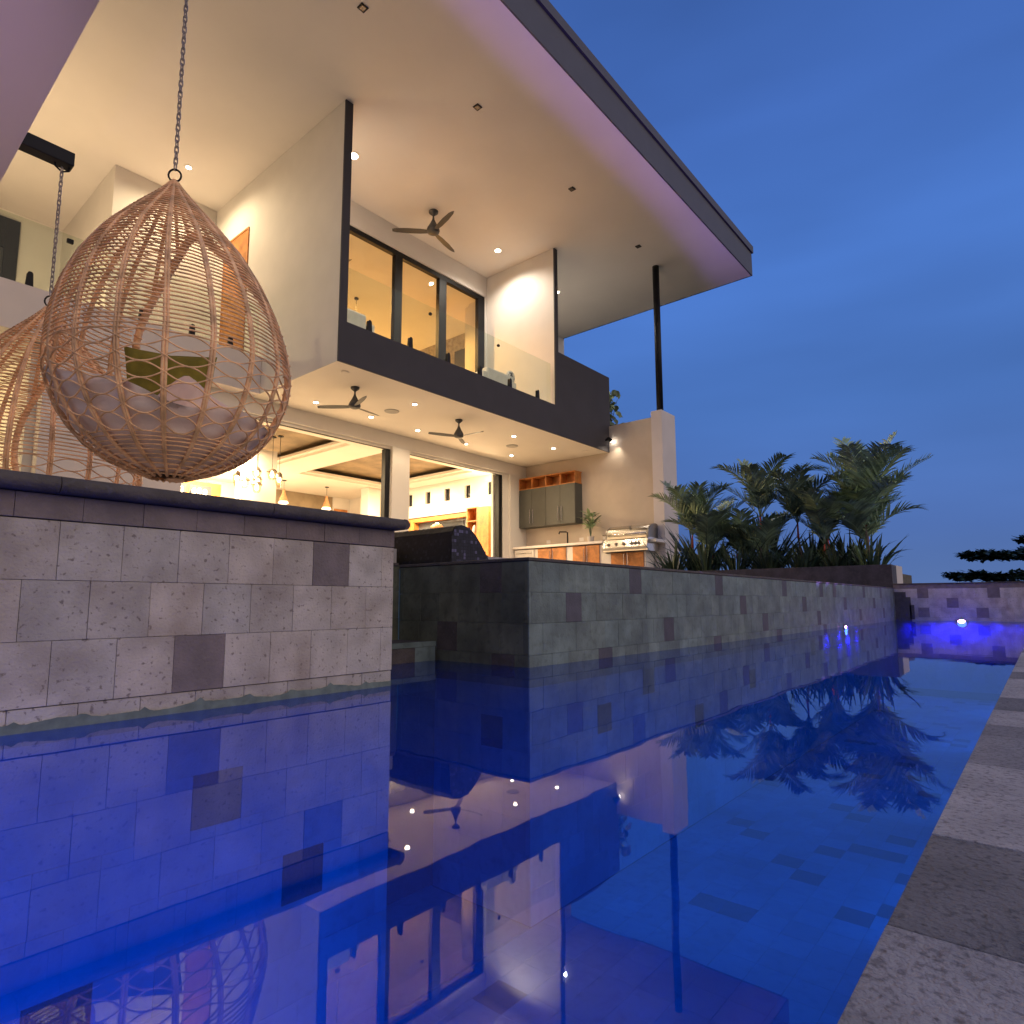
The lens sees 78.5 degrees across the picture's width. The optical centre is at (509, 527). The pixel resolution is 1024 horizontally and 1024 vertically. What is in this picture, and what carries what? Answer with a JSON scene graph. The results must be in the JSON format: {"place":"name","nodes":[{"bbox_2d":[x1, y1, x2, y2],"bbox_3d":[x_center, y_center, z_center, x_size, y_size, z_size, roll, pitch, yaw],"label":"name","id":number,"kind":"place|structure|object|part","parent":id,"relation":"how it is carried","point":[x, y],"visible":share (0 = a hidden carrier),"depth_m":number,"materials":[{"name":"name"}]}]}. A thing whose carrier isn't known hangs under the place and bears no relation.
{"place":"outdoors","nodes":[
{"label":"outdoors","id":0,"kind":"place"},
{"bbox_2d":[393,549,396,562],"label":"terrace","id":1,"kind":"structure","parent":0,"point":[395,556],"depth_m":3.52,"materials":[{"name":"grey stone"}]},
{"bbox_2d":[0,0,99,181],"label":"swing canopy","id":2,"kind":"object","parent":1,"relation":"on","point":[39,39],"depth_m":3.50,"materials":[{"name":"white paint"}]},
{"bbox_2d":[18,132,74,172],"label":"swing beam","id":3,"kind":"structure","parent":2,"relation":"attached to","point":[57,157],"depth_m":4.36,"materials":[{"name":"black metal"}]},
{"bbox_2d":[0,166,142,486],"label":"egg swing","id":4,"kind":"object","parent":3,"relation":"hanging from","point":[29,324],"visible":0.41,"depth_m":3.92,"materials":[{"name":"wicker"}]},
{"bbox_3d":[-2.079,-3.588,3.675,0.100,0.100,0.578,-6,-9,40],"label":"swing beam","id":5,"kind":"object","parent":2,"relation":"attached to","visible":0},
{"bbox_2d":[40,0,291,482],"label":"egg swing","id":6,"kind":"object","parent":5,"relation":"hanging from","point":[175,192],"visible":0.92,"depth_m":3.17,"materials":[{"name":"wicker"}]},
{"bbox_2d":[43,366,267,478],"bbox_3d":[-1.905,-0.529,3.423,0.997,0.482,1.047,-6,-9,40],"label":"seat cushion","id":7,"kind":"object","parent":6,"relation":"on","point":[138,403],"visible":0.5,"depth_m":3.12,"materials":[{"name":"white fabric"}]},
{"bbox_2d":[124,347,216,394],"bbox_3d":[-2.016,-0.828,3.711,0.540,0.420,0.161,6,7,-3],"label":"olive cushion","id":8,"kind":"object","parent":7,"relation":"on","point":[138,368],"visible":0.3,"depth_m":3.64,"materials":[{"name":"green fabric"}]},
{"bbox_2d":[158,376,227,406],"bbox_3d":[-1.842,-0.608,3.579,0.450,0.450,0.258,38,-17,5],"label":"pale cushion","id":9,"kind":"object","parent":7,"relation":"on","point":[185,391],"visible":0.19,"depth_m":3.51,"materials":[{"name":"white fabric"}]},
{"bbox_2d":[431,523,442,527],"bbox_3d":[-2.127,0.700,18.419,0.380,1.676,0.380,-6,-9,40],"label":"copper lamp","id":10,"kind":"object","parent":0,"point":[436,525],"visible":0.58,"depth_m":18.36,"materials":[{"name":"metal"}]},
{"bbox_2d":[398,557,503,639],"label":"terrace floor","id":11,"kind":"structure","parent":0,"point":[488,558],"depth_m":8.94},
{"bbox_2d":[181,481,220,496],"bbox_3d":[-7.992,0.013,15.565,0.480,2.370,1.451,-6,-9,40],"label":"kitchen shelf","id":12,"kind":"object","parent":11,"relation":"on","point":[204,488],"visible":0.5,"depth_m":15.75,"materials":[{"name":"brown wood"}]},
{"bbox_2d":[0,0,752,567],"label":"villa","id":13,"kind":"object","parent":11,"relation":"on","point":[288,106],"visible":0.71,"depth_m":12.62,"materials":[{"name":"beige paint"}]},
{"bbox_2d":[0,215,20,280],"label":"landing door","id":14,"kind":"structure","parent":13,"relation":"attached to","point":[9,236],"depth_m":13.80,"materials":[{"name":"grey glass"}]},
{"bbox_2d":[25,238,232,348],"bbox_3d":[-7.191,-4.092,9.425,0.060,1.086,7.188,-6,-9,40],"label":"glass clamp","id":15,"kind":"object","parent":13,"relation":"on","point":[29,278],"visible":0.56,"depth_m":9.80,"materials":[{"name":"black metal"}]},
{"bbox_2d":[185,165,192,169],"bbox_3d":[-6.427,-7.218,12.561,0.150,0.019,0.150,-6,-9,40],"label":"downlight","id":16,"kind":"object","parent":13,"relation":"attached to","point":[188,167],"visible":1,"depth_m":12.54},
{"bbox_2d":[219,226,249,351],"bbox_3d":[-5.743,-4.657,13.028,1.080,2.980,0.024,-6,-9,40],"label":"door frame","id":17,"kind":"structure","parent":13,"relation":"attached to","point":[240,242],"depth_m":13.01,"materials":[{"name":"brown wood"}]},
{"bbox_2d":[220,229,247,349],"bbox_3d":[-5.739,-4.637,13.028,0.997,2.940,0.014,-6,-9,40],"label":"door leaf","id":18,"kind":"structure","parent":17,"relation":"in","point":[240,243],"depth_m":13.02,"materials":[{"name":"brown wood"}]},
{"bbox_2d":[233,470,240,480],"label":"pendant light","id":19,"kind":"object","parent":13,"relation":"hanging from","point":[236,474],"visible":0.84,"depth_m":14.41,"materials":[{"name":"clear glass"}]},
{"bbox_2d":[239,463,249,488],"bbox_3d":[-6.273,-1.622,14.907,0.260,1.401,0.260,-6,-9,40],"label":"pendant light","id":20,"kind":"object","parent":13,"relation":"hanging from","point":[244,480],"visible":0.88,"depth_m":14.81,"materials":[{"name":"clear glass"}]},
{"bbox_2d":[251,463,261,490],"bbox_3d":[-6.053,-1.564,15.081,0.260,1.476,0.260,-6,-9,40],"label":"pendant light","id":21,"kind":"object","parent":13,"relation":"hanging from","point":[256,484],"visible":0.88,"depth_m":14.98,"materials":[{"name":"clear glass"}]},
{"bbox_2d":[252,449,261,476],"bbox_3d":[-6.022,-1.754,14.986,0.230,1.122,0.230,-6,-9,40],"label":"pendant light","id":22,"kind":"object","parent":13,"relation":"hanging from","point":[256,470],"visible":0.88,"depth_m":14.90,"materials":[{"name":"clear glass"}]},
{"bbox_2d":[252,453,261,480],"bbox_3d":[-6.133,-1.655,15.308,0.230,1.243,0.230,-6,-9,40],"label":"pendant light","id":23,"kind":"object","parent":13,"relation":"hanging from","point":[256,478],"visible":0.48,"depth_m":15.22,"materials":[{"name":"clear glass"}]},
{"bbox_2d":[267,436,277,477],"bbox_3d":[-5.850,-1.713,15.494,0.260,1.084,0.260,-6,-9,40],"label":"pendant light","id":24,"kind":"object","parent":13,"relation":"hanging from","point":[271,471],"visible":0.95,"depth_m":15.44,"materials":[{"name":"clear glass"}]},
{"bbox_2d":[275,435,283,485],"bbox_3d":[-5.646,-1.619,15.414,0.170,1.290,0.170,-6,-9,40],"label":"pendant light","id":25,"kind":"object","parent":13,"relation":"hanging from","point":[279,476],"visible":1,"depth_m":15.35,"materials":[{"name":"clear glass"}]},
{"bbox_2d":[278,480,287,504],"bbox_3d":[-7.051,-1.105,19.591,0.315,0.762,0.320,-6,-9,40],"label":"pendant light","id":26,"kind":"object","parent":13,"relation":"hanging from","point":[283,499],"visible":0.92,"depth_m":19.49,"materials":[{"name":"white metal"}]},
{"bbox_2d":[321,487,330,509],"bbox_3d":[-6.050,-0.959,20.754,0.315,0.783,0.320,-6,-9,40],"label":"pendant light","id":27,"kind":"object","parent":13,"relation":"hanging from","point":[326,505],"visible":0.91,"depth_m":20.64,"materials":[{"name":"white metal"}]},
{"bbox_2d":[317,386,377,415],"bbox_3d":[-2.740,-2.387,11.633,1.185,0.408,1.131,-6,-9,40],"label":"ceiling fan","id":28,"kind":"object","parent":13,"relation":"hanging from","point":[354,403],"visible":1,"depth_m":11.54,"materials":[{"name":"metal"}]},
{"bbox_2d":[352,151,359,159],"bbox_3d":[-3.049,-7.263,12.240,0.270,0.019,0.270,-6,-9,40],"label":"downlight","id":29,"kind":"object","parent":13,"relation":"attached to","point":[355,155],"visible":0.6,"depth_m":12.23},
{"bbox_2d":[347,308,374,331],"bbox_3d":[-3.188,-3.664,11.734,0.800,0.668,1.050,-6,-9,40],"label":"balcony sofa","id":30,"kind":"object","parent":13,"relation":"on","point":[356,318],"visible":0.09,"depth_m":11.60,"materials":[{"name":"white fabric"}]},
{"bbox_2d":[357,2,368,12],"bbox_3d":[-2.149,-7.628,9.195,0.120,0.015,0.120,-6,-9,40],"label":"downlight","id":31,"kind":"object","parent":13,"relation":"attached to","point":[362,7],"visible":1,"depth_m":9.19,"materials":[{"name":"black metal"}]},
{"bbox_2d":[384,409,398,413],"bbox_3d":[-2.446,-2.418,13.049,0.310,0.013,0.310,-6,-9,40],"label":"ceiling speaker","id":32,"kind":"object","parent":13,"relation":"attached to","point":[392,411],"visible":1,"depth_m":13.03},
{"bbox_2d":[392,209,453,251],"bbox_3d":[-1.536,-6.799,13.985,1.530,0.536,1.530,-6,-9,40],"label":"ceiling fan","id":33,"kind":"object","parent":13,"relation":"hanging from","point":[433,227],"visible":1,"depth_m":13.90,"materials":[{"name":"metal"}]},
{"bbox_2d":[427,492,429,503],"bbox_3d":[-2.599,-0.962,20.616,0.250,0.405,0.045,-6,-9,40],"label":"small window","id":34,"kind":"structure","parent":13,"relation":"in","point":[428,494],"depth_m":20.66,"materials":[{"name":"black glass"}]},
{"bbox_2d":[409,511,465,530],"bbox_3d":[-2.432,0.672,19.941,3.300,2.070,0.299,-6,-9,40],"label":"media cabinet","id":35,"kind":"object","parent":13,"relation":"attached to","point":[444,520],"visible":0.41,"depth_m":19.77,"materials":[{"name":"brown wood"}]},
{"bbox_2d":[446,489,449,500],"bbox_3d":[-1.907,-1.033,20.030,0.250,0.405,0.045,-6,-9,40],"label":"small window","id":36,"kind":"structure","parent":13,"relation":"in","point":[447,490],"depth_m":20.07,"materials":[{"name":"black glass"}]},
{"bbox_2d":[366,312,539,397],"bbox_3d":[-0.910,-3.689,12.883,0.060,1.076,5.878,-6,-9,40],"label":"glass balustrade","id":37,"kind":"object","parent":13,"relation":"on","point":[410,344],"visible":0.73,"depth_m":12.45,"materials":[{"name":"black metal"}]},
{"bbox_2d":[428,419,483,444],"bbox_3d":[-1.013,-2.163,13.551,1.091,0.408,1.199,-6,-9,40],"label":"ceiling fan","id":38,"kind":"object","parent":13,"relation":"hanging from","point":[459,434],"visible":1,"depth_m":13.56,"materials":[{"name":"metal"}]},
{"bbox_2d":[454,348,464,368],"bbox_3d":[-1.256,-5.105,18.923,1.100,0.700,0.028,-6,-9,40],"label":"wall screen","id":39,"kind":"object","parent":13,"relation":"attached to","point":[459,358],"depth_m":19.11,"materials":[{"name":"grey glass"}]},
{"bbox_2d":[467,485,469,497],"bbox_3d":[-1.222,-1.103,19.450,0.250,0.405,0.045,-6,-9,40],"label":"small window","id":40,"kind":"structure","parent":13,"relation":"in","point":[468,487],"depth_m":19.48,"materials":[{"name":"black glass"}]},
{"bbox_2d":[473,103,481,110],"bbox_3d":[-0.559,-7.412,11.046,0.120,0.015,0.120,-6,-9,40],"label":"downlight","id":41,"kind":"object","parent":13,"relation":"attached to","point":[477,106],"visible":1,"depth_m":11.04,"materials":[{"name":"black metal"}]},
{"bbox_2d":[475,367,515,388],"bbox_3d":[-0.511,-3.300,14.851,0.800,0.668,1.200,-6,-9,40],"label":"balcony sofa","id":42,"kind":"object","parent":13,"relation":"on","point":[495,375],"visible":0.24,"depth_m":14.55,"materials":[{"name":"white fabric"}]},
{"bbox_2d":[506,371,514,382],"bbox_3d":[0.028,-3.612,15.060,0.166,0.320,0.320,-4,37,30],"label":"cushion","id":43,"kind":"object","parent":42,"relation":"on","point":[511,374],"visible":0.59,"depth_m":14.98,"materials":[{"name":"fabric"}]},
{"bbox_2d":[494,248,501,252],"bbox_3d":[-0.281,-6.875,15.555,0.210,0.019,0.210,-6,-9,40],"label":"downlight","id":44,"kind":"object","parent":13,"relation":"attached to","point":[497,250],"visible":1,"depth_m":15.53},
{"bbox_2d":[506,444,517,447],"bbox_3d":[0.072,-2.076,15.981,0.310,0.013,0.310,-6,-9,40],"label":"ceiling speaker","id":45,"kind":"object","parent":13,"relation":"attached to","point":[511,446],"visible":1,"depth_m":15.99},
{"bbox_2d":[519,470,582,528],"bbox_3d":[1.126,-0.752,17.627,1.962,1.440,0.387,-6,-9,40],"label":"wall cabinet","id":46,"kind":"object","parent":13,"relation":"attached to","point":[551,500],"depth_m":17.44,"materials":[{"name":"wood"}]},
{"bbox_2d":[519,489,531,527],"bbox_3d":[0.472,-0.539,17.971,0.457,1.090,0.021,-6,-9,40],"label":"door","id":47,"kind":"structure","parent":46,"relation":"in","point":[525,496],"depth_m":17.96,"materials":[{"name":"grey wood"}]},
{"bbox_2d":[532,487,545,526],"bbox_3d":[0.837,-0.576,17.662,0.487,1.090,0.021,-6,-9,40],"label":"door","id":48,"kind":"structure","parent":46,"relation":"in","point":[538,494],"depth_m":17.64,"materials":[{"name":"grey wood"}]},
{"bbox_2d":[546,485,559,525],"bbox_3d":[1.213,-0.615,17.343,0.487,1.090,0.021,-6,-9,40],"label":"door","id":49,"kind":"structure","parent":46,"relation":"in","point":[552,492],"depth_m":17.33,"materials":[{"name":"grey wood"}]},
{"bbox_2d":[560,483,575,523],"bbox_3d":[1.590,-0.654,17.024,0.487,1.090,0.021,-6,-9,40],"label":"door","id":50,"kind":"structure","parent":46,"relation":"in","point":[567,491],"depth_m":17.01,"materials":[{"name":"grey wood"}]},
{"bbox_2d":[609,390,622,425],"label":"round leaf shrub","id":51,"kind":"object","parent":13,"relation":"on","point":[616,393],"visible":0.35,"depth_m":17.44,"materials":[{"name":"green plant"}]},
{"bbox_2d":[466,506,490,556],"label":"shelf tower","id":52,"kind":"structure","parent":11,"relation":"on","point":[479,517],"depth_m":18.39,"materials":[{"name":"brown wood"}]},
{"bbox_2d":[513,538,665,567],"bbox_3d":[2.000,0.860,16.522,4.460,0.895,0.638,-6,-9,40],"label":"base cabinet","id":53,"kind":"object","parent":11,"relation":"on","point":[591,551],"visible":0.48,"depth_m":16.11,"materials":[{"name":"brown wood"}]},
{"bbox_2d":[515,549,533,557],"bbox_3d":[0.414,1.012,17.501,0.680,0.770,0.070,-6,-9,40],"label":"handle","id":54,"kind":"object","parent":53,"relation":"in","point":[523,553],"visible":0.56,"depth_m":17.52,"materials":[{"name":"metal"}]},
{"bbox_3d":[0.427,1.013,17.517,0.680,0.770,0.028,-6,-9,40],"label":"door","id":55,"kind":"part","parent":54,"relation":"part of","materials":[{"name":"white wood"}]},
{"bbox_3d":[0.969,0.958,17.062,0.460,0.770,0.023,-6,-9,40],"label":"wooden door","id":56,"kind":"part","parent":53,"relation":"part of","materials":[{"name":"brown wood"}]},
{"bbox_3d":[1.338,0.921,16.749,0.450,0.770,0.023,-6,-9,40],"label":"wooden door","id":57,"kind":"part","parent":53,"relation":"part of","materials":[{"name":"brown wood"}]},
{"bbox_3d":[1.829,0.870,16.334,0.400,0.770,0.023,-6,-9,40],"label":"wooden door","id":58,"kind":"part","parent":53,"relation":"part of","materials":[{"name":"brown wood"}]},
{"bbox_2d":[576,508,600,541],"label":"potted plant","id":59,"kind":"object","parent":53,"relation":"on","point":[589,524],"visible":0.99,"depth_m":16.43,"materials":[{"name":"green plant"}]},
{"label":"wooden door","id":60,"kind":"part","parent":53,"relation":"part of","materials":[{"name":"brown wood"}]},
{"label":"wooden door","id":61,"kind":"part","parent":53,"relation":"part of","materials":[{"name":"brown wood"}]},
{"bbox_2d":[602,523,658,552],"bbox_3d":[2.992,0.268,15.529,1.240,0.684,0.640,-6,-9,40],"label":"gas grill","id":62,"kind":"object","parent":53,"relation":"in","point":[623,538],"visible":0.98,"depth_m":15.30,"materials":[{"name":"metal"}]},
{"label":"wooden door","id":63,"kind":"part","parent":53,"relation":"part of","materials":[{"name":"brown wood"}]},
{"bbox_2d":[0,620,1023,1023],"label":"pool water","id":64,"kind":"structure","parent":0,"point":[734,832],"depth_m":0.80,"materials":[{"name":"blue liquid"}]},
{"bbox_2d":[718,527,751,562],"bbox_3d":[4.742,0.407,13.222,1.377,1.296,1.052,-2,-7,12],"label":"palm","id":65,"kind":"object","parent":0,"point":[733,548],"depth_m":13.32,"materials":[{"name":"green plant"}]},
{"bbox_2d":[549,0,1023,582],"label":"sky","id":66,"kind":"structure","parent":0,"point":[868,155],"materials":[{"name":"blue"}]},
{"bbox_2d":[837,648,1023,1023],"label":"pool deck","id":67,"kind":"structure","parent":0,"point":[949,948],"depth_m":0.58,"materials":[{"name":"stone"}]},
{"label":"pool floor","id":68,"kind":"structure","parent":0,"visible":0},
{"bbox_2d":[0,469,409,735],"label":"raised terrace wall","id":69,"kind":"structure","parent":68,"relation":"on","point":[119,602],"depth_m":1.72,"materials":[{"name":"stone"}]},
{"bbox_2d":[392,563,399,639],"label":"spa recess wall","id":70,"kind":"structure","parent":68,"relation":"on","point":[395,614],"depth_m":3.48,"materials":[{"name":"stone"}]},
{"bbox_2d":[391,640,435,663],"bbox_3d":[-0.746,1.163,2.992,0.298,1.198,0.786,-6,-9,40],"label":"spa step","id":71,"kind":"object","parent":68,"relation":"on","point":[407,651],"visible":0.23,"depth_m":3.15,"materials":[{"name":"stone"}]},
{"bbox_2d":[399,557,894,667],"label":"infinity edge wall","id":72,"kind":"structure","parent":68,"relation":"on","point":[527,612],"depth_m":3.41,"materials":[{"name":"stone"}]},
{"bbox_2d":[392,525,487,564],"bbox_3d":[-0.428,0.137,3.792,0.840,0.209,0.600,-6,-9,40],"label":"mosaic spillway","id":73,"kind":"object","parent":72,"relation":"on","point":[448,544],"visible":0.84,"depth_m":3.44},
{"bbox_3d":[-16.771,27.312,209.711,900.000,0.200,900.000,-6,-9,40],"label":"ground","id":74,"kind":"structure","parent":0,"visible":0},
{"bbox_2d":[701,564,911,619],"bbox_3d":[5.175,2.292,12.624,5.050,2.800,3.000,-6,-9,40],"label":"planter","id":75,"kind":"object","parent":74,"relation":"on","point":[887,575],"visible":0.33,"depth_m":10.58,"materials":[{"name":"grey stone"}]},
{"bbox_2d":[640,538,707,569],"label":"strap leaf plant","id":76,"kind":"object","parent":75,"relation":"on","point":[673,564],"visible":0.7,"depth_m":12.67,"materials":[{"name":"green plant"}]},
{"bbox_2d":[648,479,745,570],"bbox_3d":[3.919,-0.073,12.778,1.785,2.149,2.004,3,-8,-27],"label":"palm","id":77,"kind":"object","parent":75,"relation":"on","point":[692,508],"visible":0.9,"depth_m":12.64,"materials":[{"name":"green plant"}]},
{"bbox_2d":[657,512,754,570],"bbox_3d":[4.173,0.399,13.318,2.143,1.331,1.986,-6,-9,40],"label":"strap leaf plant","id":78,"kind":"object","parent":75,"relation":"on","point":[679,547],"visible":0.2,"depth_m":13.56,"materials":[{"name":"green plant"}]},
{"bbox_2d":[667,529,746,570],"bbox_3d":[3.961,0.491,12.460,1.794,0.946,1.420,-6,-9,40],"label":"strap leaf plant","id":79,"kind":"object","parent":75,"relation":"on","point":[703,565],"visible":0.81,"depth_m":12.25,"materials":[{"name":"green plant"}]},
{"bbox_2d":[708,533,767,569],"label":"strap leaf plant","id":80,"kind":"object","parent":75,"relation":"on","point":[730,562],"visible":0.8,"depth_m":11.88,"materials":[{"name":"green plant"}]},
{"bbox_2d":[729,527,807,568],"bbox_3d":[4.749,0.442,11.686,1.265,0.858,1.585,2,-7,-14],"label":"strap leaf plant","id":81,"kind":"object","parent":75,"relation":"on","point":[766,562],"visible":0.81,"depth_m":11.49,"materials":[{"name":"green plant"}]},
{"bbox_2d":[710,452,828,568],"bbox_3d":[4.796,-0.254,12.162,2.663,2.372,1.947,-13,-15,63],"label":"palm","id":82,"kind":"object","parent":75,"relation":"on","point":[756,479],"visible":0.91,"depth_m":11.98,"materials":[{"name":"green plant"}]},
{"bbox_2d":[730,516,812,568],"bbox_3d":[5.236,0.433,12.768,2.069,1.130,1.872,-6,-9,40],"label":"strap leaf plant","id":83,"kind":"object","parent":75,"relation":"on","point":[780,549],"visible":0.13,"depth_m":12.44,"materials":[{"name":"green plant"}]},
{"bbox_2d":[756,536,831,567],"bbox_3d":[5.082,0.454,11.332,1.212,0.749,1.343,1,-7,-7],"label":"strap leaf plant","id":84,"kind":"object","parent":75,"relation":"on","point":[805,560],"visible":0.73,"depth_m":11.08,"materials":[{"name":"green plant"}]},
{"bbox_2d":[752,463,852,558],"bbox_3d":[5.669,-0.165,11.564,1.605,2.037,1.931,4,-8,-28],"label":"palm","id":85,"kind":"object","parent":75,"relation":"on","point":[810,503],"visible":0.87,"depth_m":11.40,"materials":[{"name":"green plant"}]},
{"bbox_2d":[780,526,846,566],"bbox_3d":[5.964,0.445,12.254,1.451,0.982,1.602,-6,-9,40],"label":"strap leaf plant","id":86,"kind":"object","parent":75,"relation":"on","point":[813,543],"visible":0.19,"depth_m":11.92,"materials":[{"name":"green plant"}]},
{"bbox_2d":[806,534,866,566],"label":"strap leaf plant","id":87,"kind":"object","parent":75,"relation":"on","point":[831,561],"visible":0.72,"depth_m":10.79,"materials":[{"name":"green plant"}]},
{"bbox_2d":[812,528,896,565],"bbox_3d":[6.238,0.380,11.623,1.526,0.961,1.372,4,-8,-31],"label":"strap leaf plant","id":88,"kind":"object","parent":75,"relation":"on","point":[839,547],"visible":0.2,"depth_m":11.38,"materials":[{"name":"green plant"}]},
{"bbox_2d":[797,430,932,564],"bbox_3d":[6.260,-0.497,11.100,2.238,2.583,2.070,5,-9,-39],"label":"palm","id":89,"kind":"object","parent":75,"relation":"on","point":[865,505],"visible":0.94,"depth_m":10.78,"materials":[{"name":"green plant"}]},
{"bbox_2d":[824,531,907,565],"bbox_3d":[5.956,0.376,10.520,1.331,0.710,1.006,-2,-7,14],"label":"strap leaf plant","id":90,"kind":"object","parent":75,"relation":"on","point":[875,560],"visible":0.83,"depth_m":10.34,"materials":[{"name":"green plant"}]},
{"bbox_2d":[893,581,1023,621],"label":"pool wall","id":91,"kind":"structure","parent":74,"relation":"on","point":[985,601],"depth_m":9.26,"materials":[{"name":"stone"}]},
{"bbox_2d":[941,535,1023,581],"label":"layered tree","id":92,"kind":"object","parent":74,"relation":"on","point":[984,555],"visible":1,"depth_m":31.33,"materials":[{"name":"green plant"}]}
]}

